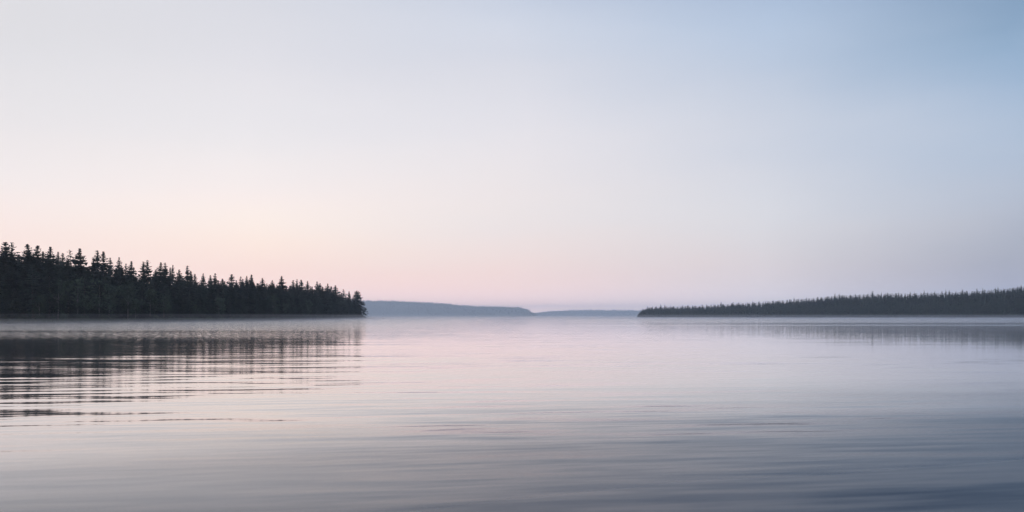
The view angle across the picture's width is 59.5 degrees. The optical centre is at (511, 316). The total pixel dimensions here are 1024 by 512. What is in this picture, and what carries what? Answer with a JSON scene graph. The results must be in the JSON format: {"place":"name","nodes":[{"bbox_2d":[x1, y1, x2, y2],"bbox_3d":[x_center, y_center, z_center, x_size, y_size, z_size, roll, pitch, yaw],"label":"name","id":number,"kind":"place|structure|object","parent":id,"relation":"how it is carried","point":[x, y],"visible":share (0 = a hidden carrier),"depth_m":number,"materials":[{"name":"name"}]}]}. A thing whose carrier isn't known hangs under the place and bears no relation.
{"place":"outdoors","nodes":[
{"label":"outdoors","id":0,"kind":"place"},
{"bbox_2d":[0,316,351,321],"bbox_3d":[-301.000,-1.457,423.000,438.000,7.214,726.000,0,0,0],"label":"ground","id":1,"kind":"structure","parent":0,"point":[34,318],"depth_m":237.99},
{"bbox_2d":[0,283,13,317],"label":"spruce tree","id":2,"kind":"object","parent":1,"relation":"on","point":[2,295],"visible":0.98,"depth_m":206.13,"materials":[{"name":"green plant"}]},
{"bbox_2d":[0,242,21,275],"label":"spruce tree","id":3,"kind":"object","parent":1,"relation":"on","point":[12,249],"visible":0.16,"depth_m":228.98,"materials":[{"name":"green plant"}]},
{"bbox_2d":[0,242,23,311],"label":"spruce tree","id":4,"kind":"object","parent":1,"relation":"on","point":[4,257],"visible":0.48,"depth_m":220.08,"materials":[{"name":"green plant"}]},
{"bbox_2d":[0,266,26,318],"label":"spruce tree","id":5,"kind":"object","parent":1,"relation":"on","point":[12,294],"visible":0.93,"depth_m":215.01,"materials":[{"name":"green plant"}]},
{"bbox_2d":[0,255,29,316],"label":"spruce tree","id":6,"kind":"object","parent":1,"relation":"on","point":[14,265],"visible":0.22,"depth_m":220.79,"materials":[{"name":"green plant"}]},
{"bbox_2d":[17,244,50,316],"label":"spruce tree","id":7,"kind":"object","parent":1,"relation":"on","point":[27,256],"visible":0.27,"depth_m":225.05,"materials":[{"name":"green plant"}]},
{"bbox_2d":[37,255,65,316],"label":"spruce tree","id":8,"kind":"object","parent":1,"relation":"on","point":[50,260],"visible":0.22,"depth_m":227.34,"materials":[{"name":"green plant"}]},
{"bbox_2d":[42,247,61,305],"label":"spruce tree","id":9,"kind":"object","parent":1,"relation":"on","point":[50,252],"visible":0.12,"depth_m":234.86,"materials":[{"name":"green plant"}]},
{"bbox_2d":[45,278,74,318],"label":"broadleaf tree","id":10,"kind":"object","parent":1,"relation":"on","point":[62,292],"visible":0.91,"depth_m":222.60,"materials":[{"name":"plant"}]},
{"bbox_2d":[56,266,79,317],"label":"spruce tree","id":11,"kind":"object","parent":1,"relation":"on","point":[67,277],"visible":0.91,"depth_m":224.83,"materials":[{"name":"green plant"}]},
{"bbox_2d":[59,258,76,314],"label":"spruce tree","id":12,"kind":"object","parent":1,"relation":"on","point":[66,262],"visible":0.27,"depth_m":234.15,"materials":[{"name":"green plant"}]},
{"bbox_2d":[60,251,76,273],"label":"spruce tree","id":13,"kind":"object","parent":1,"relation":"on","point":[70,263],"visible":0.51,"depth_m":246.87,"materials":[{"name":"green plant"}]},
{"bbox_2d":[66,313,81,319],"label":"shrub","id":14,"kind":"object","parent":1,"relation":"on","point":[77,317],"visible":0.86,"depth_m":225.46,"materials":[{"name":"plant"}]},
{"bbox_2d":[65,274,93,313],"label":"broadleaf tree","id":15,"kind":"object","parent":1,"relation":"on","point":[76,300],"visible":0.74,"depth_m":228.62,"materials":[{"name":"plant"}]},
{"bbox_2d":[64,248,97,315],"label":"spruce tree","id":16,"kind":"object","parent":1,"relation":"on","point":[79,262],"visible":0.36,"depth_m":238.53,"materials":[{"name":"green plant"}]},
{"bbox_2d":[73,267,94,316],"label":"spruce tree","id":17,"kind":"object","parent":1,"relation":"on","point":[89,282],"visible":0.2,"depth_m":238.29,"materials":[{"name":"green plant"}]},
{"bbox_2d":[72,267,98,318],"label":"spruce tree","id":18,"kind":"object","parent":1,"relation":"on","point":[87,289],"visible":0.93,"depth_m":229.42,"materials":[{"name":"green plant"}]},
{"bbox_2d":[87,257,102,309],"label":"spruce tree","id":19,"kind":"object","parent":1,"relation":"on","point":[92,267],"visible":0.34,"depth_m":249.57,"materials":[{"name":"green plant"}]},
{"bbox_2d":[81,275,115,312],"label":"broadleaf tree","id":20,"kind":"object","parent":1,"relation":"on","point":[103,293],"visible":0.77,"depth_m":234.27,"materials":[{"name":"plant"}]},
{"bbox_2d":[88,250,108,283],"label":"spruce tree","id":21,"kind":"object","parent":1,"relation":"on","point":[97,256],"visible":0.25,"depth_m":261.46,"materials":[{"name":"green plant"}]},
{"bbox_2d":[87,277,113,319],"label":"spruce tree","id":22,"kind":"object","parent":1,"relation":"on","point":[102,310],"visible":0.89,"depth_m":234.46,"materials":[{"name":"green plant"}]},
{"bbox_2d":[91,251,113,315],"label":"spruce tree","id":23,"kind":"object","parent":1,"relation":"on","point":[103,266],"visible":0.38,"depth_m":252.60,"materials":[{"name":"green plant"}]},
{"bbox_2d":[97,313,107,319],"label":"shrub","id":24,"kind":"object","parent":1,"relation":"on","point":[102,316],"visible":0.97,"depth_m":232.82,"materials":[{"name":"plant"}]},
{"bbox_2d":[94,271,113,314],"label":"spruce tree","id":25,"kind":"object","parent":1,"relation":"on","point":[99,274],"visible":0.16,"depth_m":244.89,"materials":[{"name":"green plant"}]},
{"bbox_2d":[106,258,113,276],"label":"spruce tree","id":26,"kind":"object","parent":1,"relation":"on","point":[110,265],"visible":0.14,"depth_m":293.52,"materials":[{"name":"green plant"}]},
{"bbox_2d":[95,285,125,314],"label":"broadleaf tree","id":27,"kind":"object","parent":1,"relation":"on","point":[115,291],"visible":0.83,"depth_m":238.12,"materials":[{"name":"plant"}]},
{"bbox_2d":[106,284,126,320],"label":"spruce tree","id":28,"kind":"object","parent":1,"relation":"on","point":[117,312],"visible":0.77,"depth_m":239.96,"materials":[{"name":"green plant"}]},
{"bbox_2d":[108,269,128,317],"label":"spruce tree","id":29,"kind":"object","parent":1,"relation":"on","point":[116,279],"visible":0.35,"depth_m":252.51,"materials":[{"name":"green plant"}]},
{"bbox_2d":[113,257,124,270],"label":"spruce tree","id":30,"kind":"object","parent":1,"relation":"on","point":[118,266],"visible":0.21,"depth_m":329.74,"materials":[{"name":"green plant"}]},
{"bbox_2d":[112,266,131,316],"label":"spruce tree","id":31,"kind":"object","parent":1,"relation":"on","point":[121,272],"visible":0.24,"depth_m":261.22,"materials":[{"name":"green plant"}]},
{"bbox_2d":[120,274,139,317],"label":"spruce tree","id":32,"kind":"object","parent":1,"relation":"on","point":[129,281],"visible":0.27,"depth_m":254.03,"materials":[{"name":"green plant"}]},
{"bbox_2d":[122,261,141,317],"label":"spruce tree","id":33,"kind":"object","parent":1,"relation":"on","point":[130,269],"visible":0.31,"depth_m":260.74,"materials":[{"name":"green plant"}]},
{"bbox_2d":[121,290,142,318],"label":"spruce tree","id":34,"kind":"object","parent":1,"relation":"on","point":[128,310],"visible":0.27,"depth_m":249.97,"materials":[{"name":"green plant"}]},
{"bbox_2d":[133,287,152,319],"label":"spruce tree","id":35,"kind":"object","parent":1,"relation":"on","point":[142,309],"visible":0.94,"depth_m":250.90,"materials":[{"name":"green plant"}]},
{"bbox_2d":[138,262,150,288],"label":"spruce tree","id":36,"kind":"object","parent":1,"relation":"on","point":[143,266],"visible":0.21,"depth_m":274.09,"materials":[{"name":"green plant"}]},
{"bbox_2d":[137,260,162,314],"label":"spruce tree","id":37,"kind":"object","parent":1,"relation":"on","point":[147,278],"visible":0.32,"depth_m":266.77,"materials":[{"name":"green plant"}]},
{"bbox_2d":[147,279,164,317],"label":"spruce tree","id":38,"kind":"object","parent":1,"relation":"on","point":[153,282],"visible":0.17,"depth_m":266.70,"materials":[{"name":"green plant"}]},
{"bbox_2d":[155,262,171,313],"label":"spruce tree","id":39,"kind":"object","parent":1,"relation":"on","point":[161,278],"visible":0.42,"depth_m":270.18,"materials":[{"name":"green plant"}]},
{"bbox_2d":[162,263,173,290],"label":"spruce tree","id":40,"kind":"object","parent":1,"relation":"on","point":[166,270],"visible":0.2,"depth_m":280.83,"materials":[{"name":"green plant"}]},
{"bbox_2d":[161,288,175,319],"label":"spruce tree","id":41,"kind":"object","parent":1,"relation":"on","point":[171,302],"visible":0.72,"depth_m":260.49,"materials":[{"name":"green plant"}]},
{"bbox_2d":[162,279,176,316],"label":"spruce tree","id":42,"kind":"object","parent":1,"relation":"on","point":[168,284],"visible":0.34,"depth_m":273.62,"materials":[{"name":"green plant"}]},
{"bbox_2d":[0,318,350,321],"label":"grass","id":43,"kind":"structure","parent":1,"relation":"on","point":[64,320],"depth_m":234.30,"materials":[{"name":"grey plant"}]},
{"bbox_2d":[173,269,185,298],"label":"spruce tree","id":44,"kind":"object","parent":1,"relation":"on","point":[179,271],"visible":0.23,"depth_m":289.01,"materials":[{"name":"green plant"}]},
{"bbox_2d":[173,275,185,307],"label":"spruce tree","id":45,"kind":"object","parent":1,"relation":"on","point":[179,276],"visible":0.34,"depth_m":285.87,"materials":[{"name":"green plant"}]},
{"bbox_2d":[173,295,186,317],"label":"spruce tree","id":46,"kind":"object","parent":1,"relation":"on","point":[179,309],"visible":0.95,"depth_m":269.96,"materials":[{"name":"green plant"}]},
{"bbox_2d":[173,282,190,317],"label":"spruce tree","id":47,"kind":"object","parent":1,"relation":"on","point":[178,291],"visible":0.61,"depth_m":275.30,"materials":[{"name":"green plant"}]},
{"bbox_2d":[179,266,197,317],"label":"spruce tree","id":48,"kind":"object","parent":1,"relation":"on","point":[187,281],"visible":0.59,"depth_m":283.81,"materials":[{"name":"green plant"}]},
{"bbox_2d":[17,259,361,317],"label":"woods","id":49,"kind":"object","parent":1,"relation":"on","point":[61,273],"visible":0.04,"depth_m":293.01,"materials":[{"name":"plant"}]},
{"bbox_2d":[183,283,195,317],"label":"spruce tree","id":50,"kind":"object","parent":1,"relation":"on","point":[190,291],"visible":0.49,"depth_m":283.03,"materials":[{"name":"green plant"}]},
{"bbox_2d":[185,292,193,318],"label":"spruce tree","id":51,"kind":"object","parent":1,"relation":"on","point":[189,307],"visible":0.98,"depth_m":275.68,"materials":[{"name":"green plant"}]},
{"bbox_2d":[189,271,197,302],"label":"spruce tree","id":52,"kind":"object","parent":1,"relation":"on","point":[190,274],"visible":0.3,"depth_m":292.20,"materials":[{"name":"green plant"}]},
{"bbox_2d":[193,296,209,319],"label":"spruce tree","id":53,"kind":"object","parent":1,"relation":"on","point":[200,303],"visible":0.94,"depth_m":274.33,"materials":[{"name":"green plant"}]},
{"bbox_2d":[196,284,208,314],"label":"spruce tree","id":54,"kind":"object","parent":1,"relation":"on","point":[201,292],"visible":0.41,"depth_m":286.75,"materials":[{"name":"black plant"}]},
{"bbox_2d":[204,275,216,314],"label":"spruce tree","id":55,"kind":"object","parent":1,"relation":"on","point":[210,278],"visible":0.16,"depth_m":298.73,"materials":[{"name":"black plant"}]},
{"bbox_2d":[203,279,220,317],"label":"spruce tree","id":56,"kind":"object","parent":1,"relation":"on","point":[212,284],"visible":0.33,"depth_m":293.51,"materials":[{"name":"black plant"}]},
{"bbox_2d":[204,286,222,320],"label":"spruce tree","id":57,"kind":"object","parent":1,"relation":"on","point":[210,299],"visible":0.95,"depth_m":282.98,"materials":[{"name":"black plant"}]},
{"bbox_2d":[213,273,220,292],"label":"spruce tree","id":58,"kind":"object","parent":1,"relation":"on","point":[215,281],"visible":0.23,"depth_m":304.78,"materials":[{"name":"black plant"}]},
{"bbox_2d":[214,297,225,315],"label":"broadleaf tree","id":59,"kind":"object","parent":1,"relation":"on","point":[220,302],"visible":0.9,"depth_m":288.75,"materials":[{"name":"plant"}]},
{"bbox_2d":[212,286,230,318],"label":"spruce tree","id":60,"kind":"object","parent":1,"relation":"on","point":[223,296],"visible":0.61,"depth_m":294.72,"materials":[{"name":"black plant"}]},
{"bbox_2d":[214,285,229,318],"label":"spruce tree","id":61,"kind":"object","parent":1,"relation":"on","point":[218,289],"visible":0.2,"depth_m":298.96,"materials":[{"name":"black plant"}]},
{"bbox_2d":[226,274,235,287],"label":"spruce tree","id":62,"kind":"object","parent":1,"relation":"on","point":[231,279],"visible":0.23,"depth_m":344.18,"materials":[{"name":"black plant"}]},
{"bbox_2d":[225,291,238,318],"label":"spruce tree","id":63,"kind":"object","parent":1,"relation":"on","point":[229,297],"visible":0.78,"depth_m":300.98,"materials":[{"name":"black plant"}]},
{"bbox_2d":[226,284,239,318],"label":"spruce tree","id":64,"kind":"object","parent":1,"relation":"on","point":[231,289],"visible":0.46,"depth_m":307.01,"materials":[{"name":"black plant"}]},
{"bbox_2d":[231,295,243,317],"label":"spruce tree","id":65,"kind":"object","parent":1,"relation":"on","point":[235,302],"visible":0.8,"depth_m":306.81,"materials":[{"name":"black plant"}]},
{"bbox_2d":[233,284,243,318],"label":"spruce tree","id":66,"kind":"object","parent":1,"relation":"on","point":[236,291],"visible":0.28,"depth_m":315.07,"materials":[{"name":"black plant"}]},
{"bbox_2d":[237,291,250,318],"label":"spruce tree","id":67,"kind":"object","parent":1,"relation":"on","point":[241,299],"visible":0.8,"depth_m":311.87,"materials":[{"name":"black plant"}]},
{"bbox_2d":[239,281,258,317],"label":"spruce tree","id":68,"kind":"object","parent":1,"relation":"on","point":[245,286],"visible":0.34,"depth_m":323.58,"materials":[{"name":"black plant"}]},
{"bbox_2d":[244,287,256,317],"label":"spruce tree","id":69,"kind":"object","parent":1,"relation":"on","point":[248,300],"visible":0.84,"depth_m":320.53,"materials":[{"name":"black plant"}]},
{"bbox_2d":[248,275,258,315],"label":"spruce tree","id":70,"kind":"object","parent":1,"relation":"on","point":[251,281],"visible":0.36,"depth_m":328.77,"materials":[{"name":"black plant"}]},
{"bbox_2d":[251,288,262,318],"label":"spruce tree","id":71,"kind":"object","parent":1,"relation":"on","point":[256,305],"visible":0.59,"depth_m":325.91,"materials":[{"name":"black plant"}]},
{"bbox_2d":[255,293,265,318],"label":"spruce tree","id":72,"kind":"object","parent":1,"relation":"on","point":[258,297],"visible":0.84,"depth_m":328.80,"materials":[{"name":"black plant"}]},
{"bbox_2d":[257,285,267,314],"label":"spruce tree","id":73,"kind":"object","parent":1,"relation":"on","point":[261,291],"visible":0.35,"depth_m":340.03,"materials":[{"name":"black plant"}]},
{"bbox_2d":[263,285,274,316],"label":"spruce tree","id":74,"kind":"object","parent":1,"relation":"on","point":[267,291],"visible":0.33,"depth_m":350.84,"materials":[{"name":"black plant"}]},
{"bbox_2d":[264,293,274,319],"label":"spruce tree","id":75,"kind":"object","parent":1,"relation":"on","point":[269,310],"visible":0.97,"depth_m":340.23,"materials":[{"name":"black plant"}]},
{"bbox_2d":[269,285,279,316],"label":"spruce tree","id":76,"kind":"object","parent":1,"relation":"on","point":[271,290],"visible":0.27,"depth_m":355.49,"materials":[{"name":"black plant"}]},
{"bbox_2d":[271,289,284,317],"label":"spruce tree","id":77,"kind":"object","parent":1,"relation":"on","point":[276,296],"visible":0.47,"depth_m":355.07,"materials":[{"name":"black plant"}]},
{"bbox_2d":[277,291,284,318],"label":"spruce tree","id":78,"kind":"object","parent":1,"relation":"on","point":[279,296],"visible":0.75,"depth_m":358.34,"materials":[{"name":"black plant"}]},
{"bbox_2d":[278,276,293,317],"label":"spruce tree","id":79,"kind":"object","parent":1,"relation":"on","point":[281,286],"visible":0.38,"depth_m":369.57,"materials":[{"name":"black plant"}]},
{"bbox_2d":[282,296,292,319],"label":"spruce tree","id":80,"kind":"object","parent":1,"relation":"on","point":[284,302],"visible":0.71,"depth_m":365.24,"materials":[{"name":"black plant"}]},
{"bbox_2d":[288,286,300,318],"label":"spruce tree","id":81,"kind":"object","parent":1,"relation":"on","point":[294,297],"visible":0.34,"depth_m":388.61,"materials":[{"name":"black plant"}]},
{"bbox_2d":[293,292,306,318],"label":"spruce tree","id":82,"kind":"object","parent":1,"relation":"on","point":[297,302],"visible":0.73,"depth_m":389.81,"materials":[{"name":"black plant"}]},
{"bbox_2d":[298,291,306,318],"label":"spruce tree","id":83,"kind":"object","parent":1,"relation":"on","point":[303,309],"visible":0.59,"depth_m":397.75,"materials":[{"name":"black plant"}]},
{"bbox_2d":[298,280,311,317],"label":"spruce tree","id":84,"kind":"object","parent":1,"relation":"on","point":[303,291],"visible":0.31,"depth_m":410.30,"materials":[{"name":"black plant"}]},
{"bbox_2d":[301,292,309,317],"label":"spruce tree","id":85,"kind":"object","parent":1,"relation":"on","point":[302,294],"visible":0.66,"depth_m":400.15,"materials":[{"name":"black plant"}]},
{"bbox_2d":[304,291,315,318],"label":"spruce tree","id":86,"kind":"object","parent":1,"relation":"on","point":[312,315],"visible":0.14,"depth_m":418.06,"materials":[{"name":"black plant"}]},
{"bbox_2d":[305,281,315,318],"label":"spruce tree","id":87,"kind":"object","parent":1,"relation":"on","point":[307,287],"visible":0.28,"depth_m":424.74,"materials":[{"name":"black plant"}]},
{"bbox_2d":[310,286,321,318],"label":"spruce tree","id":88,"kind":"object","parent":1,"relation":"on","point":[313,297],"visible":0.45,"depth_m":430.94,"materials":[{"name":"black plant"}]},
{"bbox_2d":[315,299,322,318],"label":"spruce tree","id":89,"kind":"object","parent":1,"relation":"on","point":[317,309],"visible":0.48,"depth_m":437.92,"materials":[{"name":"black plant"}]},
{"bbox_2d":[313,281,327,317],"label":"spruce tree","id":90,"kind":"object","parent":1,"relation":"on","point":[317,290],"visible":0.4,"depth_m":449.98,"materials":[{"name":"black plant"}]},
{"bbox_2d":[320,289,329,318],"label":"spruce tree","id":91,"kind":"object","parent":1,"relation":"on","point":[323,295],"visible":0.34,"depth_m":459.88,"materials":[{"name":"black plant"}]},
{"bbox_2d":[324,291,334,317],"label":"spruce tree","id":92,"kind":"object","parent":1,"relation":"on","point":[327,301],"visible":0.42,"depth_m":468.75,"materials":[{"name":"black plant"}]},
{"bbox_2d":[325,284,337,315],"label":"spruce tree","id":93,"kind":"object","parent":1,"relation":"on","point":[327,289],"visible":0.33,"depth_m":479.07,"materials":[{"name":"black plant"}]},
{"bbox_2d":[332,285,344,317],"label":"spruce tree","id":94,"kind":"object","parent":1,"relation":"on","point":[336,292],"visible":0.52,"depth_m":505.70,"materials":[{"name":"black plant"}]},
{"bbox_2d":[340,294,347,318],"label":"spruce tree","id":95,"kind":"object","parent":1,"relation":"on","point":[343,306],"visible":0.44,"depth_m":527.51,"materials":[{"name":"black plant"}]},
{"bbox_2d":[346,300,353,317],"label":"spruce tree","id":96,"kind":"object","parent":1,"relation":"on","point":[348,305],"visible":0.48,"depth_m":558.80,"materials":[{"name":"black plant"}]},
{"bbox_2d":[346,293,355,317],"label":"spruce tree","id":97,"kind":"object","parent":1,"relation":"on","point":[349,297],"visible":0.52,"depth_m":565.64,"materials":[{"name":"black plant"}]},
{"bbox_2d":[352,291,367,317],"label":"spruce tree","id":98,"kind":"object","parent":1,"relation":"on","point":[359,303],"visible":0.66,"depth_m":595.37,"materials":[{"name":"black plant"}]},
{"bbox_2d":[362,303,537,316],"bbox_3d":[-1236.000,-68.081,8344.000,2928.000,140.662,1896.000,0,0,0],"label":"hill","id":99,"kind":"structure","parent":0,"point":[422,313],"depth_m":7577.78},
{"bbox_2d":[351,299,536,315],"bbox_3d":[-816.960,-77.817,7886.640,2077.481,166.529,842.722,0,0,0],"label":"woods","id":100,"kind":"object","parent":99,"relation":"on","point":[393,302],"visible":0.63,"depth_m":7645.62,"materials":[{"name":"grey plant"}]},
{"bbox_2d":[0,316,1023,511],"bbox_3d":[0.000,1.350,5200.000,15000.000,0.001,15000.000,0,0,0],"label":"water","id":101,"kind":"structure","parent":0,"point":[583,414],"depth_m":12.20,"materials":[{"name":"grey liquid"}]},
{"bbox_2d":[0,0,1023,313],"label":"sky","id":102,"kind":"structure","parent":0,"point":[537,156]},
{"bbox_2d":[536,311,637,315],"bbox_3d":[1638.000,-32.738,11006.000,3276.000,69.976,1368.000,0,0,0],"label":"hill","id":103,"kind":"structure","parent":0,"point":[597,314],"depth_m":10621.98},
{"bbox_2d":[535,309,644,315],"bbox_3d":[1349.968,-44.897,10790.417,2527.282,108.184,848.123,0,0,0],"label":"woods","id":104,"kind":"object","parent":103,"relation":"on","point":[583,311],"visible":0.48,"depth_m":10734.43,"materials":[{"name":"blue wood"}]},
{"bbox_2d":[735,315,1023,317],"bbox_3d":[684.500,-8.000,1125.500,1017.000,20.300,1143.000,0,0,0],"label":"terrain","id":105,"kind":"structure","parent":0,"point":[907,317],"depth_m":911.77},
{"bbox_2d":[637,287,1023,317],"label":"woods","id":106,"kind":"object","parent":105,"relation":"on","point":[1010,303],"visible":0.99,"depth_m":973.41,"materials":[{"name":"green plant"}]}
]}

